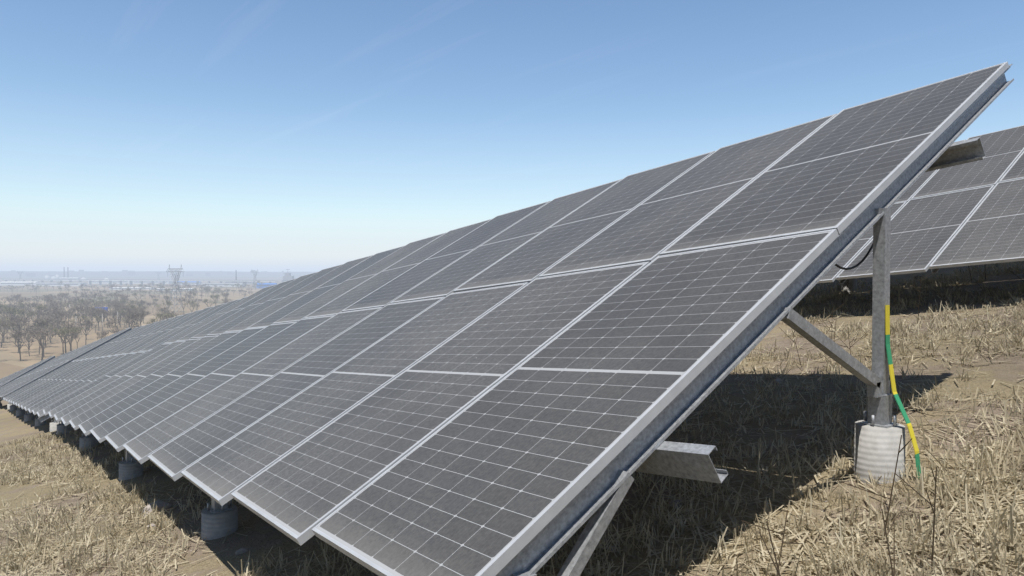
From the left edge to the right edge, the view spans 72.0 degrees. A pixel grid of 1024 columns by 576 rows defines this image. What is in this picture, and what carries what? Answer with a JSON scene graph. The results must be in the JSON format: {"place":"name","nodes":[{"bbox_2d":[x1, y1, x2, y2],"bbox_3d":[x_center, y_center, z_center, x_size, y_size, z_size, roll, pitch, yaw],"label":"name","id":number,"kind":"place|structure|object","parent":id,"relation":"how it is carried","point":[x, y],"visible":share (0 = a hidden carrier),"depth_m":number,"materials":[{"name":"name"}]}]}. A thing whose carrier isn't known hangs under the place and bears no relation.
{"place":"outdoors","nodes":[
{"label":"outdoors","id":0,"kind":"place"},
{"bbox_2d":[0,261,1023,575],"bbox_3d":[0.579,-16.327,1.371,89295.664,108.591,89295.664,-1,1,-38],"label":"terrain","id":1,"kind":"structure","parent":0,"point":[260,539],"depth_m":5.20,"materials":[{"name":"beige plant"}]},
{"bbox_2d":[0,316,14,347],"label":"tree","id":2,"kind":"object","parent":1,"relation":"on","point":[2,334],"visible":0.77,"depth_m":313.19,"materials":[{"name":"grey plant"}]},
{"bbox_2d":[3,306,19,319],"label":"tree","id":3,"kind":"object","parent":1,"relation":"on","point":[9,309],"visible":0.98,"depth_m":410.48,"materials":[{"name":"grey plant"}]},
{"bbox_2d":[4,313,28,345],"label":"tree","id":4,"kind":"object","parent":1,"relation":"on","point":[11,318],"visible":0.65,"depth_m":317.43,"materials":[{"name":"grey plant"}]},
{"bbox_2d":[0,317,33,352],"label":"tree","id":5,"kind":"object","parent":1,"relation":"on","point":[16,322],"visible":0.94,"depth_m":292.11,"materials":[{"name":"grey plant"}]},
{"bbox_2d":[2,328,35,360],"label":"tree","id":6,"kind":"object","parent":1,"relation":"on","point":[16,334],"visible":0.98,"depth_m":265.09,"materials":[{"name":"grey plant"}]},
{"bbox_2d":[7,328,31,353],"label":"tree","id":7,"kind":"object","parent":1,"relation":"on","point":[10,331],"visible":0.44,"depth_m":289.77,"materials":[{"name":"grey plant"}]},
{"bbox_2d":[13,298,31,304],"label":"tree","id":8,"kind":"object","parent":1,"relation":"on","point":[22,300],"visible":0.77,"depth_m":576.08,"materials":[{"name":"grey plant"}]},
{"bbox_2d":[13,309,32,327],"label":"tree","id":9,"kind":"object","parent":1,"relation":"on","point":[21,311],"visible":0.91,"depth_m":410.10,"materials":[{"name":"grey plant"}]},
{"bbox_2d":[16,302,30,309],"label":"tree","id":10,"kind":"object","parent":1,"relation":"on","point":[22,305],"visible":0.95,"depth_m":512.04,"materials":[{"name":"grey plant"}]},
{"bbox_2d":[17,334,36,355],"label":"tree","id":11,"kind":"object","parent":1,"relation":"on","point":[28,339],"visible":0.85,"depth_m":280.21,"materials":[{"name":"grey plant"}]},
{"bbox_2d":[17,325,37,349],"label":"tree","id":12,"kind":"object","parent":1,"relation":"on","point":[33,327],"visible":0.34,"depth_m":302.63,"materials":[{"name":"grey plant"}]},
{"bbox_2d":[17,311,38,322],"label":"tree","id":13,"kind":"object","parent":1,"relation":"on","point":[30,312],"visible":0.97,"depth_m":409.94,"materials":[{"name":"grey plant"}]},
{"bbox_2d":[31,304,46,316],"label":"tree","id":14,"kind":"object","parent":1,"relation":"on","point":[40,306],"visible":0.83,"depth_m":447.17,"materials":[{"name":"grey plant"}]},
{"bbox_2d":[33,327,47,354],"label":"tree","id":15,"kind":"object","parent":1,"relation":"on","point":[41,338],"visible":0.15,"depth_m":286.44,"materials":[{"name":"grey plant"}]},
{"bbox_2d":[27,326,54,360],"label":"tree","id":16,"kind":"object","parent":1,"relation":"on","point":[34,330],"visible":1,"depth_m":266.07,"materials":[{"name":"grey plant"}]},
{"bbox_2d":[29,316,52,344],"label":"tree","id":17,"kind":"object","parent":1,"relation":"on","point":[44,318],"visible":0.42,"depth_m":325.28,"materials":[{"name":"grey plant"}]},
{"bbox_2d":[32,311,50,316],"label":"tree","id":18,"kind":"object","parent":1,"relation":"on","point":[46,313],"visible":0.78,"depth_m":417.77,"materials":[{"name":"grey plant"}]},
{"bbox_2d":[32,316,51,345],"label":"tree","id":19,"kind":"object","parent":1,"relation":"on","point":[38,322],"visible":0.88,"depth_m":311.66,"materials":[{"name":"grey plant"}]},
{"bbox_2d":[27,328,58,357],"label":"tree","id":20,"kind":"object","parent":1,"relation":"on","point":[40,333],"visible":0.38,"depth_m":276.31,"materials":[{"name":"grey plant"}]},
{"bbox_2d":[34,320,55,347],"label":"tree","id":21,"kind":"object","parent":1,"relation":"on","point":[44,327],"visible":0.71,"depth_m":313.10,"materials":[{"name":"grey plant"}]},
{"bbox_2d":[39,317,62,342],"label":"tree","id":22,"kind":"object","parent":1,"relation":"on","point":[51,318],"visible":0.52,"depth_m":332.76,"materials":[{"name":"grey plant"}]},
{"bbox_2d":[44,298,57,303],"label":"tree","id":23,"kind":"object","parent":1,"relation":"on","point":[51,301],"visible":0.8,"depth_m":546.47,"materials":[{"name":"grey plant"}]},
{"bbox_2d":[50,315,63,336],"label":"tree","id":24,"kind":"object","parent":1,"relation":"on","point":[52,316],"visible":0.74,"depth_m":364.44,"materials":[{"name":"grey plant"}]},
{"bbox_2d":[48,310,70,332],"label":"tree","id":25,"kind":"object","parent":1,"relation":"on","point":[62,314],"visible":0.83,"depth_m":368.00,"materials":[{"name":"grey plant"}]},
{"bbox_2d":[52,326,71,353],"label":"tree","id":26,"kind":"object","parent":1,"relation":"on","point":[55,330],"visible":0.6,"depth_m":283.59,"materials":[{"name":"grey plant"}]},
{"bbox_2d":[50,320,79,352],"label":"tree","id":27,"kind":"object","parent":1,"relation":"on","point":[70,325],"visible":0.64,"depth_m":288.52,"materials":[{"name":"grey plant"}]},
{"bbox_2d":[54,308,77,321],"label":"tree","id":28,"kind":"object","parent":1,"relation":"on","point":[74,309],"visible":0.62,"depth_m":416.11,"materials":[{"name":"grey plant"}]},
{"bbox_2d":[59,326,82,350],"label":"tree","id":29,"kind":"object","parent":1,"relation":"on","point":[63,331],"visible":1,"depth_m":276.55,"materials":[{"name":"grey plant"}]},
{"bbox_2d":[65,332,76,350],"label":"tree","id":30,"kind":"object","parent":1,"relation":"on","point":[71,337],"visible":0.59,"depth_m":289.49,"materials":[{"name":"grey plant"}]},
{"bbox_2d":[68,332,85,347],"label":"tree","id":31,"kind":"object","parent":1,"relation":"on","point":[78,337],"visible":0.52,"depth_m":302.84,"materials":[{"name":"grey plant"}]},
{"bbox_2d":[69,304,85,317],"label":"tree","id":32,"kind":"object","parent":1,"relation":"on","point":[77,307],"visible":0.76,"depth_m":423.39,"materials":[{"name":"grey plant"}]},
{"bbox_2d":[69,315,88,333],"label":"tree","id":33,"kind":"object","parent":1,"relation":"on","point":[83,318],"visible":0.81,"depth_m":377.94,"materials":[{"name":"grey plant"}]},
{"bbox_2d":[74,299,86,305],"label":"tree","id":34,"kind":"object","parent":1,"relation":"on","point":[81,301],"visible":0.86,"depth_m":538.67,"materials":[{"name":"grey plant"}]},
{"bbox_2d":[77,321,91,339],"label":"tree","id":35,"kind":"object","parent":1,"relation":"on","point":[83,325],"visible":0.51,"depth_m":348.99,"materials":[{"name":"grey plant"}]},
{"bbox_2d":[74,317,97,344],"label":"tree","id":36,"kind":"object","parent":1,"relation":"on","point":[88,322],"visible":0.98,"depth_m":319.68,"materials":[{"name":"grey plant"}]},
{"bbox_2d":[77,310,95,319],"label":"tree","id":37,"kind":"object","parent":1,"relation":"on","point":[88,314],"visible":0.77,"depth_m":408.31,"materials":[{"name":"grey plant"}]},
{"bbox_2d":[83,306,95,328],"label":"tree","id":38,"kind":"object","parent":1,"relation":"on","point":[84,309],"visible":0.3,"depth_m":422.52,"materials":[{"name":"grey plant"}]},
{"bbox_2d":[89,316,101,332],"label":"tree","id":39,"kind":"object","parent":1,"relation":"on","point":[97,318],"visible":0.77,"depth_m":391.94,"materials":[{"name":"grey plant"}]},
{"bbox_2d":[87,304,107,330],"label":"tree","id":40,"kind":"object","parent":1,"relation":"on","point":[93,311],"visible":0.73,"depth_m":404.48,"materials":[{"name":"grey plant"}]},
{"bbox_2d":[94,330,108,339],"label":"tree","id":41,"kind":"object","parent":1,"relation":"on","point":[99,334],"visible":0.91,"depth_m":282.34,"materials":[{"name":"plant"}]},
{"bbox_2d":[95,308,114,321],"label":"tree","id":42,"kind":"object","parent":1,"relation":"on","point":[102,311],"visible":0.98,"depth_m":398.56,"materials":[{"name":"grey plant"}]},
{"bbox_2d":[103,316,130,331],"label":"tree","id":43,"kind":"object","parent":1,"relation":"on","point":[112,321],"visible":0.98,"depth_m":322.59,"materials":[{"name":"plant"}]},
{"bbox_2d":[109,327,124,332],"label":"tree","id":44,"kind":"object","parent":1,"relation":"on","point":[113,331],"visible":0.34,"depth_m":273.97,"materials":[{"name":"plant"}]},
{"bbox_2d":[114,302,125,317],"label":"tree","id":45,"kind":"object","parent":1,"relation":"on","point":[116,305],"visible":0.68,"depth_m":454.24,"materials":[{"name":"grey plant"}]},
{"bbox_2d":[118,307,131,328],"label":"tree","id":46,"kind":"object","parent":1,"relation":"on","point":[127,310],"visible":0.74,"depth_m":407.70,"materials":[{"name":"grey plant"}]},
{"bbox_2d":[121,304,136,326],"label":"tree","id":47,"kind":"object","parent":1,"relation":"on","point":[132,306],"visible":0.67,"depth_m":431.13,"materials":[{"name":"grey plant"}]},
{"bbox_2d":[122,311,140,327],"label":"tree","id":48,"kind":"object","parent":1,"relation":"on","point":[133,318],"visible":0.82,"depth_m":340.16,"materials":[{"name":"grey plant"}]},
{"bbox_2d":[125,310,146,327],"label":"tree","id":49,"kind":"object","parent":1,"relation":"on","point":[141,315],"visible":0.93,"depth_m":341.20,"materials":[{"name":"grey plant"}]},
{"bbox_2d":[0,277,276,290],"bbox_3d":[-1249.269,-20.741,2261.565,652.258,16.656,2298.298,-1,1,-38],"label":"distant buildings","id":50,"kind":"structure","parent":1,"relation":"on","point":[22,283],"depth_m":1923.04,"materials":[{"name":"white"}]},
{"bbox_2d":[0,279,277,285],"bbox_3d":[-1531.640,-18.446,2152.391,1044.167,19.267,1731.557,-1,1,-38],"label":"viaduct","id":51,"kind":"object","parent":1,"relation":"on","point":[131,281],"visible":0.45,"depth_m":1969.50,"materials":[{"name":"white concrete"}]},
{"bbox_2d":[45,267,236,282],"bbox_3d":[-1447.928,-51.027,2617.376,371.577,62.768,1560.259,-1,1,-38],"label":"distant buildings","id":52,"kind":"structure","parent":1,"relation":"on","point":[52,277],"depth_m":3114.01,"materials":[{"name":"white"}]},
{"bbox_2d":[132,307,149,325],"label":"tree","id":53,"kind":"object","parent":1,"relation":"on","point":[147,311],"visible":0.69,"depth_m":398.37,"materials":[{"name":"brown plant"}]},
{"bbox_2d":[8,270,292,276],"bbox_3d":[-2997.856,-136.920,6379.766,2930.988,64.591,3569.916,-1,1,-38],"label":"distant buildings","id":54,"kind":"structure","parent":1,"relation":"on","point":[51,273],"depth_m":5496.95,"materials":[{"name":"white"}]},
{"bbox_2d":[146,317,157,324],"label":"tree","id":55,"kind":"object","parent":1,"relation":"on","point":[152,320],"visible":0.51,"depth_m":325.76,"materials":[{"name":"brown plant"}]},
{"bbox_2d":[156,306,169,318],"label":"tree","id":56,"kind":"object","parent":1,"relation":"on","point":[161,309],"visible":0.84,"depth_m":430.14,"materials":[{"name":"brown plant"}]},
{"bbox_2d":[155,299,172,308],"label":"tree","id":57,"kind":"object","parent":1,"relation":"on","point":[167,303],"visible":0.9,"depth_m":499.56,"materials":[{"name":"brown plant"}]},
{"bbox_2d":[157,312,173,320],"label":"tree","id":58,"kind":"object","parent":1,"relation":"on","point":[166,315],"visible":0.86,"depth_m":365.88,"materials":[{"name":"brown plant"}]},
{"bbox_2d":[166,264,182,312],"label":"pylon","id":59,"kind":"object","parent":1,"relation":"on","point":[175,280],"visible":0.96,"depth_m":613.01,"materials":[{"name":"silver metal"}]},
{"bbox_2d":[177,296,188,311],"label":"tree","id":60,"kind":"object","parent":1,"relation":"on","point":[184,298],"visible":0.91,"depth_m":559.19,"materials":[{"name":"brown plant"}]},
{"bbox_2d":[184,300,196,311],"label":"tree","id":61,"kind":"object","parent":1,"relation":"on","point":[190,303],"visible":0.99,"depth_m":513.47,"materials":[{"name":"brown plant"}]},
{"bbox_2d":[210,294,219,305],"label":"tree","id":62,"kind":"object","parent":1,"relation":"on","point":[216,296],"visible":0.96,"depth_m":631.91,"materials":[{"name":"brown plant"}]},
{"bbox_2d":[282,269,293,281],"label":"mine headframe plant","id":63,"kind":"object","parent":1,"relation":"on","point":[287,277],"visible":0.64,"depth_m":2106.48,"materials":[{"name":"white"}]},
{"bbox_2d":[0,278,904,539],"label":"concrete footings","id":64,"kind":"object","parent":1,"relation":"on","point":[875,447],"visible":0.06,"depth_m":3.63,"materials":[{"name":"grey concrete"}]},
{"bbox_2d":[0,356,55,402],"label":"solar table row","id":65,"kind":"object","parent":64,"relation":"on","point":[9,378],"visible":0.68,"depth_m":40.48,"materials":[{"name":"glass"}]},
{"bbox_2d":[0,328,131,403],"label":"solar table row","id":66,"kind":"object","parent":64,"relation":"on","point":[36,373],"visible":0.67,"depth_m":29.72,"materials":[{"name":"glass"}]},
{"bbox_2d":[3,297,246,422],"bbox_3d":[-12.294,2.163,21.257,4.609,4.207,15.281,-1,1,-38],"label":"solar table row","id":67,"kind":"object","parent":64,"relation":"on","point":[39,396],"visible":0.81,"depth_m":19.39,"materials":[{"name":"glass"}]},
{"bbox_2d":[43,62,1013,575],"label":"solar table","id":68,"kind":"object","parent":64,"relation":"on","point":[525,390],"visible":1,"depth_m":3.96,"materials":[{"name":"glass"}]},
{"bbox_2d":[835,243,872,269],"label":"pv string cables","id":69,"kind":"object","parent":68,"relation":"attached to","point":[859,263],"visible":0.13,"depth_m":3.61,"materials":[{"name":"black plastic"}]},
{"bbox_2d":[885,305,920,478],"bbox_3d":[1.973,0.559,3.544,0.040,0.941,0.178,-1,1,-38],"label":"earthing strip","id":70,"kind":"object","parent":68,"relation":"attached to","point":[893,383],"visible":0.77,"depth_m":3.58,"materials":[{"name":"plastic"}]},
{"bbox_2d":[818,125,1023,283],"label":"solar table","id":71,"kind":"object","parent":64,"relation":"on","point":[968,214],"visible":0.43,"depth_m":9.45,"materials":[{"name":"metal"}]},
{"bbox_2d":[52,275,995,554],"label":"stones","id":72,"kind":"object","parent":1,"relation":"on","point":[162,507],"visible":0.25,"depth_m":5.88,"materials":[{"name":"grey stone"}]},
{"bbox_2d":[741,266,1023,575],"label":"dead weed stems","id":73,"kind":"object","parent":1,"relation":"on","point":[885,533],"visible":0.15,"depth_m":2.58,"materials":[{"name":"brown plant"}]},
{"bbox_2d":[0,0,1023,271],"label":"sky","id":74,"kind":"structure","parent":0,"point":[136,135],"materials":[{"name":"blue"}]}
]}

